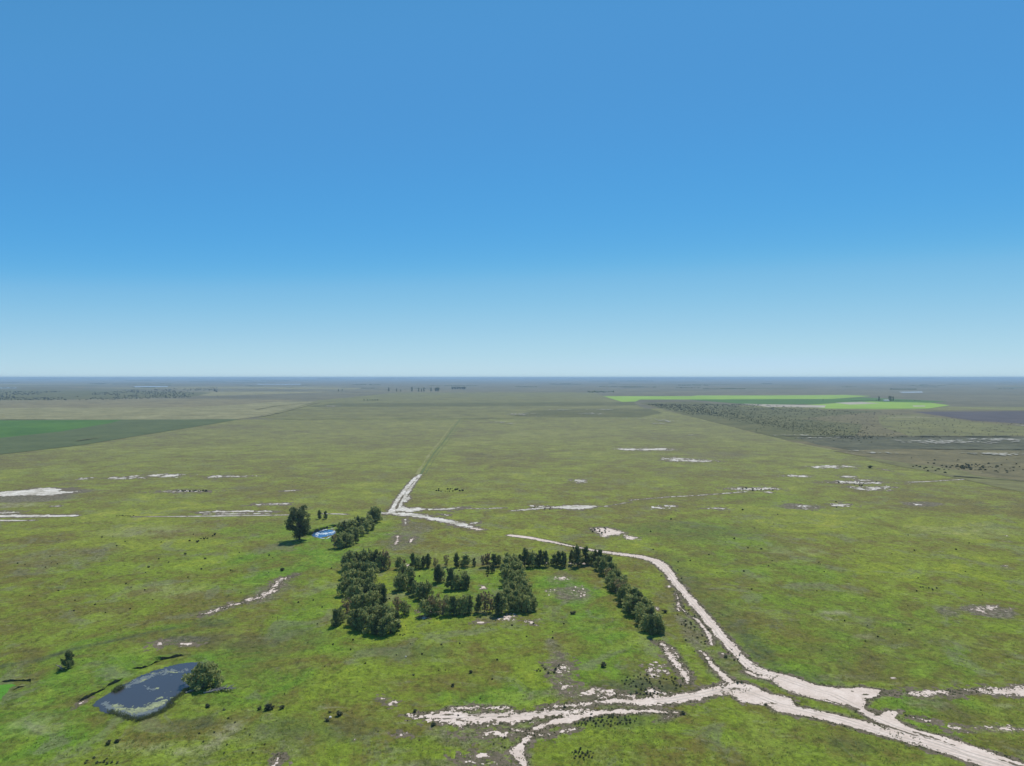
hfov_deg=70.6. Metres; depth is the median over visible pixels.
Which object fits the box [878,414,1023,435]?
pasture
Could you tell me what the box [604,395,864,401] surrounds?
crop field
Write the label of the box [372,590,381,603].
thicket tree
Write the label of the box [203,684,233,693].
fallen branch
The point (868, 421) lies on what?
scrubland
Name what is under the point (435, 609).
thicket tree
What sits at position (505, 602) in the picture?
thicket tree
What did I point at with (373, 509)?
thicket tree
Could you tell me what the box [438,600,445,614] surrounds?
thicket tree
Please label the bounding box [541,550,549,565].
thicket tree
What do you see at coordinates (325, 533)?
pond scum
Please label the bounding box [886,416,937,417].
stubble field
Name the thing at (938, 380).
pasture
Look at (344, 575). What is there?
thicket tree
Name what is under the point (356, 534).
thicket tree
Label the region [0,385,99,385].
pasture
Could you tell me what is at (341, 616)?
thicket tree
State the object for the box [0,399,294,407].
pasture
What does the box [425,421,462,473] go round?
lane
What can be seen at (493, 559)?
thicket tree
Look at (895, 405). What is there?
crop field
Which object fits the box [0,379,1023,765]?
ground
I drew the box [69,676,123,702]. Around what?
earth bank
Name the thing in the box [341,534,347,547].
thicket tree
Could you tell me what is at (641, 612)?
thicket tree
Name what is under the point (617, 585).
thicket tree
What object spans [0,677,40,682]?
earth bank
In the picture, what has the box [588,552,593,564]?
thicket tree
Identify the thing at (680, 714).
grass tussocks
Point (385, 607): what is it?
thicket tree
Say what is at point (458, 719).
grass strip
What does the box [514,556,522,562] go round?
thicket tree
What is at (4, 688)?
pond water
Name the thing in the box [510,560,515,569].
thicket tree
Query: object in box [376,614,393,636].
thicket tree
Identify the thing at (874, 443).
bare ground
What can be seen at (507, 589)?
thicket tree
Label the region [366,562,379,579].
thicket tree
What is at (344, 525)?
thicket tree
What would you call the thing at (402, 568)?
thicket tree
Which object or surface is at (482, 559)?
thicket tree
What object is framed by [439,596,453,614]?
thicket tree
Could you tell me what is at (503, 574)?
thicket tree
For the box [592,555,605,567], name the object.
thicket tree
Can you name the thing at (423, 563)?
thicket tree
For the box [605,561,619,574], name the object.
thicket tree
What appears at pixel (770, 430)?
scrubland
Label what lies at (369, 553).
thicket tree
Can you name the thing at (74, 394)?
scrubland
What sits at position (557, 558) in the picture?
thicket tree
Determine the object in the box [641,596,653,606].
thicket tree
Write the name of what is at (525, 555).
thicket tree
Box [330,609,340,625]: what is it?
thicket tree
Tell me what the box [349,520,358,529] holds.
thicket tree
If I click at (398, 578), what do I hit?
thicket tree
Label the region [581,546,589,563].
thicket tree
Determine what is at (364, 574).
thicket tree
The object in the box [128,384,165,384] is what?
pasture
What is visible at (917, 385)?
pasture
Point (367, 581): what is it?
thicket tree
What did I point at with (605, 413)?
pasture
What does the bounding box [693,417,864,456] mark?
lane
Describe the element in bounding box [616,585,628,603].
thicket tree
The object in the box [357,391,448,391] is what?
pasture
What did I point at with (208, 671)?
bushy tree
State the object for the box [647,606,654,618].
thicket tree
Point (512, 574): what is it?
thicket tree
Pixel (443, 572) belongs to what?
thicket tree
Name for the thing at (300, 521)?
gum tree
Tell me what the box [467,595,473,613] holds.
thicket tree
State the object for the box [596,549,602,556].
thicket tree
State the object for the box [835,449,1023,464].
bare ground
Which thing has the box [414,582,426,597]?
thicket tree
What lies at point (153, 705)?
algae
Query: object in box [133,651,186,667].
earth bank
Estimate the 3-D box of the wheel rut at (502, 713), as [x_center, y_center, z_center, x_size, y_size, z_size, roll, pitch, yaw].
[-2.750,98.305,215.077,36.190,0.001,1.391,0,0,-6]
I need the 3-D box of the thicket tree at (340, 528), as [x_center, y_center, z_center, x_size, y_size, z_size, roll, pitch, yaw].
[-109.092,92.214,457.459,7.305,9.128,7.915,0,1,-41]
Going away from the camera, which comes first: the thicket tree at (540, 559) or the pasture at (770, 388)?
the thicket tree at (540, 559)
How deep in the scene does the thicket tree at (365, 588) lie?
319.77 m
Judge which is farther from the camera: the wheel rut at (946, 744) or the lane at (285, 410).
the lane at (285, 410)
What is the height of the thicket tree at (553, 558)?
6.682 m
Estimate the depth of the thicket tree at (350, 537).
428.77 m
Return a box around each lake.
[134,386,167,386]
[258,384,300,384]
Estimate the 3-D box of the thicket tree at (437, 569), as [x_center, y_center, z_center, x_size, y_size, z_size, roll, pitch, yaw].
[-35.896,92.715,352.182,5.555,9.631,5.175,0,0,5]
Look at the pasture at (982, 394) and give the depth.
6533.35 m
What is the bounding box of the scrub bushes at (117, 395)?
[0,387,217,399]
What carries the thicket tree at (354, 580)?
on the ground at (348, 469)
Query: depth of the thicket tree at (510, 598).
308.13 m
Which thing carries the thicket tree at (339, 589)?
on the ground at (348, 469)
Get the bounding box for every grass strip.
[420,699,704,721]
[720,682,1022,765]
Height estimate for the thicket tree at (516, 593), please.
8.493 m
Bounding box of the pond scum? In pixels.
[315,529,333,538]
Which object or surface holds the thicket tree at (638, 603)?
on the ground at (348, 469)
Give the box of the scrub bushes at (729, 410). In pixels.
[648,404,1022,438]
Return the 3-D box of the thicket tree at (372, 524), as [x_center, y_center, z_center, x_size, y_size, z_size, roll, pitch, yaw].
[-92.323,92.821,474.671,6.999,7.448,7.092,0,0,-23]
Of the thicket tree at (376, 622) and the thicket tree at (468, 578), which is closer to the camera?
the thicket tree at (376, 622)
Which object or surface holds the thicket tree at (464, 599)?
on the ground at (348, 469)
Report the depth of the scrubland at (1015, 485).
735.70 m
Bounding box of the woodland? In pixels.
[0,377,1023,400]
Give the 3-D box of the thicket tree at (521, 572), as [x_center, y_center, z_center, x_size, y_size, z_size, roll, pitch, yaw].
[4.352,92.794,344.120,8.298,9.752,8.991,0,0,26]
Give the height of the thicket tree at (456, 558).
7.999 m
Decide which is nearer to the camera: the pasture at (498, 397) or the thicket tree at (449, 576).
the thicket tree at (449, 576)
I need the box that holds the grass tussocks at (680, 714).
[197,541,1023,765]
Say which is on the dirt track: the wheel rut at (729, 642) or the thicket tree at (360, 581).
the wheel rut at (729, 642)
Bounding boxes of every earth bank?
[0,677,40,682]
[8,684,25,690]
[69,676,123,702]
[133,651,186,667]
[303,524,336,536]
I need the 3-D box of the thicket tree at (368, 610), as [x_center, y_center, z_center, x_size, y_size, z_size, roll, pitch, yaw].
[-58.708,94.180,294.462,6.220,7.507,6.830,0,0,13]
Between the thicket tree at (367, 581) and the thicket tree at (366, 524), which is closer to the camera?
the thicket tree at (367, 581)
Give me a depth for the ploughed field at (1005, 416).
1893.00 m
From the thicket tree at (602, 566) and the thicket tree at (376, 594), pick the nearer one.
the thicket tree at (376, 594)
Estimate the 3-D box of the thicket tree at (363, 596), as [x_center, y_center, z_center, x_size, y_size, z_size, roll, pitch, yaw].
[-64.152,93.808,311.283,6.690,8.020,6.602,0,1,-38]
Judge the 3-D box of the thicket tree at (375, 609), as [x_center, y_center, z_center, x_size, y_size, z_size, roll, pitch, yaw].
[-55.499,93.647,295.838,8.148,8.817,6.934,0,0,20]
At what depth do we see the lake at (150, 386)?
7893.04 m
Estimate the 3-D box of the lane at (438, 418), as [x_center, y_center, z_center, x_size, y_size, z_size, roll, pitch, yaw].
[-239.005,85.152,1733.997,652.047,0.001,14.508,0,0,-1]
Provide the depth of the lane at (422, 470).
949.62 m
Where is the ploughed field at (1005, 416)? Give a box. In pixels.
[918,411,1023,423]
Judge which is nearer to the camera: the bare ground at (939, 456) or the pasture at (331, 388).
the bare ground at (939, 456)
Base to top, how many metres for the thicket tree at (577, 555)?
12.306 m
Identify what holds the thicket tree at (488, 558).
on the ground at (348, 469)
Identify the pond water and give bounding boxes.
[0,684,15,699]
[93,662,202,718]
[312,529,334,537]
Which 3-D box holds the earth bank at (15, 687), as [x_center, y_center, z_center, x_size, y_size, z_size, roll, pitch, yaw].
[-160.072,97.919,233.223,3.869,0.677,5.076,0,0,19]
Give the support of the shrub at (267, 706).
on the ground at (348, 469)
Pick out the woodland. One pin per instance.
(297, 379)
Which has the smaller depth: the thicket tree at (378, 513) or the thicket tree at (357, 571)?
the thicket tree at (357, 571)
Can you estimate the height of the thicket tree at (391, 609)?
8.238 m
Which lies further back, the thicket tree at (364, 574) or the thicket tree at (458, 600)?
the thicket tree at (364, 574)
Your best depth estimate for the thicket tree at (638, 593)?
308.87 m
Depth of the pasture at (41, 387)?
7116.19 m
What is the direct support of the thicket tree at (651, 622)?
on the ground at (348, 469)
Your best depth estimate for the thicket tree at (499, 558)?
382.70 m
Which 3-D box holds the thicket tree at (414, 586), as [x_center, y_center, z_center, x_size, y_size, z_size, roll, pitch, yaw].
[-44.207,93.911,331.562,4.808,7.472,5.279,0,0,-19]
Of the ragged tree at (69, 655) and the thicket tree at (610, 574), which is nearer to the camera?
the ragged tree at (69, 655)
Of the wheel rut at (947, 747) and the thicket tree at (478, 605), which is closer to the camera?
the wheel rut at (947, 747)
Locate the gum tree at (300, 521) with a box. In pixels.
[284,505,310,539]
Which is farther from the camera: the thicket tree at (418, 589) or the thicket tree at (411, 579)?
the thicket tree at (411, 579)
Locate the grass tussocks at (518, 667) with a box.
[0,521,1023,765]
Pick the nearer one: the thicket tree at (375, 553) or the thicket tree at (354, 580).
the thicket tree at (354, 580)
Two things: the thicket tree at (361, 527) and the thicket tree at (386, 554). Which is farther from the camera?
the thicket tree at (361, 527)
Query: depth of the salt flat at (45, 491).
596.89 m
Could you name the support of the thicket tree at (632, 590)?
on the ground at (348, 469)
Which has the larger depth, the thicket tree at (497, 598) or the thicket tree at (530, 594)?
the thicket tree at (530, 594)
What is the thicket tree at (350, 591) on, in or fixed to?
on the ground at (348, 469)
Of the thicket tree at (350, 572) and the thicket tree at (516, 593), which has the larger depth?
the thicket tree at (350, 572)
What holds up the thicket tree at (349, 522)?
on the ground at (348, 469)
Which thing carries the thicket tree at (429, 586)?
on the ground at (348, 469)
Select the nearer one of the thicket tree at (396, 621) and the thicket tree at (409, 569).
the thicket tree at (396, 621)
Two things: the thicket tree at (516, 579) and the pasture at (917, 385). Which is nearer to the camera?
the thicket tree at (516, 579)
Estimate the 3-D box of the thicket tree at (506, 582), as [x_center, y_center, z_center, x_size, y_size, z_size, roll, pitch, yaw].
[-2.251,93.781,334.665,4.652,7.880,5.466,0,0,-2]
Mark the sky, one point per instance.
(199, 189)
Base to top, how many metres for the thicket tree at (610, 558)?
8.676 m
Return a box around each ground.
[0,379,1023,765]
[795,436,1023,465]
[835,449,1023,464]
[964,466,1023,479]
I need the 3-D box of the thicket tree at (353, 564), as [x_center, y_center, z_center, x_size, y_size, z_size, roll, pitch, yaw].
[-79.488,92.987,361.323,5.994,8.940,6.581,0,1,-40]
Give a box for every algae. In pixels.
[101,668,187,715]
[112,671,177,714]
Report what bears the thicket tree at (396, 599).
on the ground at (348, 469)
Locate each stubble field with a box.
[748,404,825,406]
[841,402,875,404]
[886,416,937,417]
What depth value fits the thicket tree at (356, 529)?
447.89 m
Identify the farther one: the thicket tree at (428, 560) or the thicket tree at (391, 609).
the thicket tree at (428, 560)
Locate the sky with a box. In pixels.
[0,0,1023,378]
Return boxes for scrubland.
[0,390,208,399]
[639,401,1023,480]
[643,402,877,440]
[865,457,1023,491]
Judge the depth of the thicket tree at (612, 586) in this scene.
337.37 m
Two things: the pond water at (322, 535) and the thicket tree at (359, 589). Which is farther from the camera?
the pond water at (322, 535)
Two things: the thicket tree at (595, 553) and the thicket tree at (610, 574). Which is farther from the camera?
the thicket tree at (595, 553)
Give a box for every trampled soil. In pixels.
[0,447,964,527]
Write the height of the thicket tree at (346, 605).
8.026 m
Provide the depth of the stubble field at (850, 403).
2760.55 m
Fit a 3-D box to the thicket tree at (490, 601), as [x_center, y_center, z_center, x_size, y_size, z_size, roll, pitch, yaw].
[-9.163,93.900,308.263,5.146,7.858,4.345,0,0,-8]
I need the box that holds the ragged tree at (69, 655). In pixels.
[60,650,74,669]
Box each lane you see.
[245,402,317,417]
[335,418,502,418]
[415,420,456,473]
[420,420,459,473]
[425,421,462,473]
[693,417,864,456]
[933,448,1019,448]
[954,475,1023,480]
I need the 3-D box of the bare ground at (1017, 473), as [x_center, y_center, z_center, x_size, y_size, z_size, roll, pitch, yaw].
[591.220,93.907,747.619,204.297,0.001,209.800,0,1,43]
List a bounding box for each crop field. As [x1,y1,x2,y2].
[0,419,237,453]
[0,420,119,437]
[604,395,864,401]
[688,397,946,403]
[813,401,948,408]
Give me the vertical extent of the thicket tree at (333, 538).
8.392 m
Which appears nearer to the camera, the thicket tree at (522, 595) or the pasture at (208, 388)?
the thicket tree at (522, 595)
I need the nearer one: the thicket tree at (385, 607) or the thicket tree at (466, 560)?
the thicket tree at (385, 607)
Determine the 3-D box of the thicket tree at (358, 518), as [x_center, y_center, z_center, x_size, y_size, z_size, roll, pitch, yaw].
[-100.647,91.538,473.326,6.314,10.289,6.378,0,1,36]
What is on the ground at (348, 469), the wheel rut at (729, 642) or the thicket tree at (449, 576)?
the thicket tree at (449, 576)
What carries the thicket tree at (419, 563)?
on the ground at (348, 469)
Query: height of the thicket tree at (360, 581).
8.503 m
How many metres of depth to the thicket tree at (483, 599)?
307.43 m
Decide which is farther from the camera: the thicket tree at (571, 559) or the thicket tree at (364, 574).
the thicket tree at (571, 559)
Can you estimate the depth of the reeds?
215.68 m
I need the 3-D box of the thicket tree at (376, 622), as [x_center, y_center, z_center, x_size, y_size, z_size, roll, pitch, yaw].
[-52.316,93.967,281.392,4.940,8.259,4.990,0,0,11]
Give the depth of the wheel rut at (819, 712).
217.70 m
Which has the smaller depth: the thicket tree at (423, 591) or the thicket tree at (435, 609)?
the thicket tree at (435, 609)
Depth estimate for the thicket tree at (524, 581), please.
330.76 m
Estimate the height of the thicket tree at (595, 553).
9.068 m
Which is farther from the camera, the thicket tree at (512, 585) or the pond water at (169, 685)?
the thicket tree at (512, 585)
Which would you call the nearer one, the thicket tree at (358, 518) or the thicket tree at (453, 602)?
the thicket tree at (453, 602)
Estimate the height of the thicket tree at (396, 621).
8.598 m
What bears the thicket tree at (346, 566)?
on the ground at (348, 469)
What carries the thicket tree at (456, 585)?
on the ground at (348, 469)
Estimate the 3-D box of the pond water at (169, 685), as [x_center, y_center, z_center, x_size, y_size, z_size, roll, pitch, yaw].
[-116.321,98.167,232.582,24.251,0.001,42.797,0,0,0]
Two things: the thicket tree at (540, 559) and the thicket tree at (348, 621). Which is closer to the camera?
the thicket tree at (348, 621)
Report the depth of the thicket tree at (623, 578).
333.81 m
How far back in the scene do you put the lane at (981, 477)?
716.23 m
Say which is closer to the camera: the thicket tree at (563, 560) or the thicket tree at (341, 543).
the thicket tree at (563, 560)
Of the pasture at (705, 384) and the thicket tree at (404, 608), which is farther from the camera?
the pasture at (705, 384)
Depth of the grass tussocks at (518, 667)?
242.63 m
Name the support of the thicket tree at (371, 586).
on the ground at (348, 469)
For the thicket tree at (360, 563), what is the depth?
361.36 m
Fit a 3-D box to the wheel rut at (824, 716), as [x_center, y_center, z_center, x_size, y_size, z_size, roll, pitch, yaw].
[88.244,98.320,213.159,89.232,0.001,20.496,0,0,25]
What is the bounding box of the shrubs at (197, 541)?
[17,488,982,720]
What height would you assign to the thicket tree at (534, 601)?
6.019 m
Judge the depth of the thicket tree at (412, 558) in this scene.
376.82 m
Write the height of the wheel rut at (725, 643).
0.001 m
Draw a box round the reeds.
[107,684,188,723]
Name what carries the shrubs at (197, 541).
on the ground at (348, 469)
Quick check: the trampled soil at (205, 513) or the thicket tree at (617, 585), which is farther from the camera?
the trampled soil at (205, 513)
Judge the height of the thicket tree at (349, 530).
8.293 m
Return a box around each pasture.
[0,380,1023,419]
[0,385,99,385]
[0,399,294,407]
[0,402,310,418]
[16,387,67,387]
[112,388,302,388]
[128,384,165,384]
[193,387,335,387]
[202,391,316,395]
[258,392,644,418]
[303,388,360,388]
[308,402,636,406]
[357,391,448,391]
[386,393,611,401]
[516,409,660,416]
[590,384,819,384]
[722,388,805,388]
[869,385,970,385]
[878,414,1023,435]
[887,380,990,380]
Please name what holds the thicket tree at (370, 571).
on the ground at (348, 469)
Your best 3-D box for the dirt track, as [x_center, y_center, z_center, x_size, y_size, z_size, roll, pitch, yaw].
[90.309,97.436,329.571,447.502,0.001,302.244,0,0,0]
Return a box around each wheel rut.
[442,710,557,715]
[454,712,563,717]
[581,547,861,707]
[605,552,853,706]
[652,687,997,764]
[657,689,990,765]
[863,714,1003,765]
[864,711,1012,765]
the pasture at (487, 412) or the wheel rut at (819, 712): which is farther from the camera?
the pasture at (487, 412)
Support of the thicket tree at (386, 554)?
on the ground at (348, 469)
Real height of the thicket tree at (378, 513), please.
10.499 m
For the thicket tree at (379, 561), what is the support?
on the ground at (348, 469)
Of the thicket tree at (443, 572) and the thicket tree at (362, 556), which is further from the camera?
the thicket tree at (362, 556)
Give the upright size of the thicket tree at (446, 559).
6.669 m
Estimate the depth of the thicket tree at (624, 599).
310.87 m
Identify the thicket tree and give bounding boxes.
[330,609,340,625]
[331,535,337,546]
[334,522,344,535]
[334,535,344,547]
[336,578,347,593]
[337,606,345,621]
[340,550,357,566]
[340,561,350,572]
[340,570,347,580]
[341,520,347,532]
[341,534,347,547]
[341,597,351,613]
[343,578,350,593]
[343,583,356,600]
[345,519,355,529]
[345,528,353,535]
[346,532,354,545]
[346,568,359,585]
[346,609,353,624]
[348,576,360,585]
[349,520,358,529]
[349,561,359,570]
[349,594,362,609]
[350,609,361,629]
[352,527,359,537]
[352,531,359,542]
[352,559,363,574]
[352,568,362,578]
[352,584,364,596]
[352,609,369,630]
[354,515,362,526]
[357,548,367,562]
[357,578,365,586]
[357,593,371,607]
[358,525,365,535]
[359,571,367,580]
[361,559,369,573]
[362,520,371,532]
[362,613,376,633]
[363,577,370,585]
[363,584,369,592]
[363,589,376,606]
[363,606,372,622]
[364,568,377,582]
[365,548,376,561]
[366,506,381,517]
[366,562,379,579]
[366,582,379,593]
[368,519,376,529]
[369,509,377,522]
[370,601,382,617]
[371,549,377,561]
[371,614,382,633]
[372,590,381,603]
[373,508,382,520]
[373,582,382,599]
[374,551,388,569]
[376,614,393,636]
[378,603,389,617]
[379,549,389,567]
[380,583,387,602]
[384,611,400,631]
[386,605,394,621]
[393,573,404,590]
[393,597,401,611]
[394,557,402,568]
[394,610,401,628]
[396,563,407,581]
[398,600,411,614]
[399,572,409,588]
[405,566,415,580]
[406,576,414,591]
[409,552,416,567]
[410,580,416,594]
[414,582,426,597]
[416,555,423,567]
[417,598,432,615]
[420,556,425,567]
[420,585,426,599]
[423,579,433,596]
[425,553,431,567]
[427,595,434,614]
[429,595,441,613]
[433,564,443,582]
[433,567,445,581]
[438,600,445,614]
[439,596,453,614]
[443,554,449,565]
[444,567,455,589]
[449,572,461,589]
[449,596,456,615]
[452,597,464,615]
[453,552,459,566]
[457,571,469,588]
[459,554,471,566]
[459,594,471,612]
[464,574,470,588]
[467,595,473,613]
[474,594,482,611]
[480,555,487,565]
[480,591,490,611]
[484,552,490,565]
[486,594,494,610]
[489,553,497,566]
[490,563,494,572]
[492,592,503,614]
[494,596,508,613]
[495,555,501,565]
[499,556,511,570]
[499,567,511,584]
[499,584,512,602]
[500,563,510,571]
[502,577,508,591]
[503,593,518,611]
[508,571,516,582]
[508,581,516,591]
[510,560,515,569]
[511,589,520,600]
[512,596,523,611]
[513,573,524,585]
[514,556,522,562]
[514,562,525,573]
[516,568,529,586]
[516,581,526,593]
[517,577,532,587]
[519,592,528,609]
[522,547,528,565]
[522,587,531,598]
[522,594,533,611]
[526,550,539,566]
[526,590,535,606]
[530,597,538,610]
[537,549,543,566]
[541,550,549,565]
[550,553,555,563]
[555,550,561,565]
[559,551,566,566]
[568,549,574,564]
[572,544,583,566]
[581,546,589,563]
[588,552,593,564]
[592,549,597,561]
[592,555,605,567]
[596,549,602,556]
[597,557,607,573]
[602,571,615,585]
[604,566,611,579]
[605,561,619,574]
[607,555,612,561]
[607,576,619,590]
[614,575,630,586]
[614,579,625,593]
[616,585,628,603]
[621,593,634,608]
[622,593,641,613]
[626,586,637,594]
[631,601,644,618]
[633,604,647,622]
[636,590,643,601]
[638,613,649,631]
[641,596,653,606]
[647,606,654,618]
[647,614,656,634]
[653,611,665,632]
[657,622,666,633]
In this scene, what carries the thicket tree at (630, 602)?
on the ground at (348, 469)
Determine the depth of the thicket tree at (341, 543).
422.04 m
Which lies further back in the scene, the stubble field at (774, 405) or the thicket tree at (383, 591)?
the stubble field at (774, 405)
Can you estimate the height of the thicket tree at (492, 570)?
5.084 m
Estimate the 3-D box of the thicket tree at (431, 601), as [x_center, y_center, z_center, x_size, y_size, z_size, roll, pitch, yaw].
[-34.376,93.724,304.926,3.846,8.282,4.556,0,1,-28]
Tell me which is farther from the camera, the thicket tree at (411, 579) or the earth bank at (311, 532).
the earth bank at (311, 532)
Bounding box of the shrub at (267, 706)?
[264,703,274,710]
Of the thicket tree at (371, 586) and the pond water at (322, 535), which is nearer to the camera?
the thicket tree at (371, 586)
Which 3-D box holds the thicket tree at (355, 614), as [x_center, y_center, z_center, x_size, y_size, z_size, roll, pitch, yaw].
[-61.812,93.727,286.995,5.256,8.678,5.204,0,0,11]
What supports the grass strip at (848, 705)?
on the dirt track
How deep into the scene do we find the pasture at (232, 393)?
4496.65 m
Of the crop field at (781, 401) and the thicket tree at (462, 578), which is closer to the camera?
the thicket tree at (462, 578)
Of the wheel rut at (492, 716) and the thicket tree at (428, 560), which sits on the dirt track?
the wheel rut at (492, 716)
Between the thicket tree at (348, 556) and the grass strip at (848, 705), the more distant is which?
the thicket tree at (348, 556)
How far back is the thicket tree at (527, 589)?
320.56 m
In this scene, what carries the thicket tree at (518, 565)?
on the ground at (348, 469)
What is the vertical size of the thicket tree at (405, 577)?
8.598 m
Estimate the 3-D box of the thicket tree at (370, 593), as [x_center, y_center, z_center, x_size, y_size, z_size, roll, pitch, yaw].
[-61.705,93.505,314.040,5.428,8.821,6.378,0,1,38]
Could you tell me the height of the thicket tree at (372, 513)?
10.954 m
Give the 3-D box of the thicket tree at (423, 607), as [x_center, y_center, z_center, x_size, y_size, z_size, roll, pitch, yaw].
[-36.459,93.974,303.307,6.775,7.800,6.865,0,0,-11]
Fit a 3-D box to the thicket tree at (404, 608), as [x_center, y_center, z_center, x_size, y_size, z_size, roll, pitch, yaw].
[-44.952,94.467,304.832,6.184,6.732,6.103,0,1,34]
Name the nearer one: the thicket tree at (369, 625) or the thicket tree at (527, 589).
the thicket tree at (369, 625)
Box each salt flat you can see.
[0,448,963,527]
[342,405,1023,455]
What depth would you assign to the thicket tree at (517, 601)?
307.90 m
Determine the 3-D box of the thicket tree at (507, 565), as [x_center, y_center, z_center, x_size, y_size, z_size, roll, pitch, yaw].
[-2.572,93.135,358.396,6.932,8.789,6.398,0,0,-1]
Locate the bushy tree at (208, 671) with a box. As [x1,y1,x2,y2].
[181,661,225,691]
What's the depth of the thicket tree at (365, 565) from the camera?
359.63 m
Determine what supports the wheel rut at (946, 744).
on the dirt track
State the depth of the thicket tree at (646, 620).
284.92 m
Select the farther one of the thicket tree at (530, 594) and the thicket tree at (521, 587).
the thicket tree at (521, 587)
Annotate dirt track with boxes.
[79,528,1023,765]
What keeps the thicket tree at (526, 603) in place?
on the ground at (348, 469)
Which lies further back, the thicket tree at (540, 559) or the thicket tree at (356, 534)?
the thicket tree at (356, 534)
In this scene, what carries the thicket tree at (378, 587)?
on the ground at (348, 469)
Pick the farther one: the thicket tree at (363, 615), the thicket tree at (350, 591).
the thicket tree at (350, 591)
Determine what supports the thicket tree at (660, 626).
on the ground at (348, 469)
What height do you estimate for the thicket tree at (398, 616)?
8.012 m
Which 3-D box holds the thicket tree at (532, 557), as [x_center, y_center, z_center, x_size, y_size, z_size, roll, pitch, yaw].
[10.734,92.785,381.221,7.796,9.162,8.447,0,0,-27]
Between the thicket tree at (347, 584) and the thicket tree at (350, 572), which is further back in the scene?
the thicket tree at (350, 572)
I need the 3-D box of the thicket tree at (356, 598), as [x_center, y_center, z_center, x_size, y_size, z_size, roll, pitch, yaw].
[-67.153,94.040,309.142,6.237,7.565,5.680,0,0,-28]
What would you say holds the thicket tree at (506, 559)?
on the ground at (348, 469)
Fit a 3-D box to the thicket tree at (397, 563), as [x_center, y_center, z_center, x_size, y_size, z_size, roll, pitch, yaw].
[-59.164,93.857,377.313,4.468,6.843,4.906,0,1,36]
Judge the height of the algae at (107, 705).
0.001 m
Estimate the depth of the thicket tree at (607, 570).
355.13 m
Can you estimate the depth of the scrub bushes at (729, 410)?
1840.40 m
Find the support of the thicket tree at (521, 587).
on the ground at (348, 469)
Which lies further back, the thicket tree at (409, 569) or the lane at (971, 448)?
the lane at (971, 448)
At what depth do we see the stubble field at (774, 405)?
2564.35 m
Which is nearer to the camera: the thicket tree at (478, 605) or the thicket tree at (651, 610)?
the thicket tree at (651, 610)
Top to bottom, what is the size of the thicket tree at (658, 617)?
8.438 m

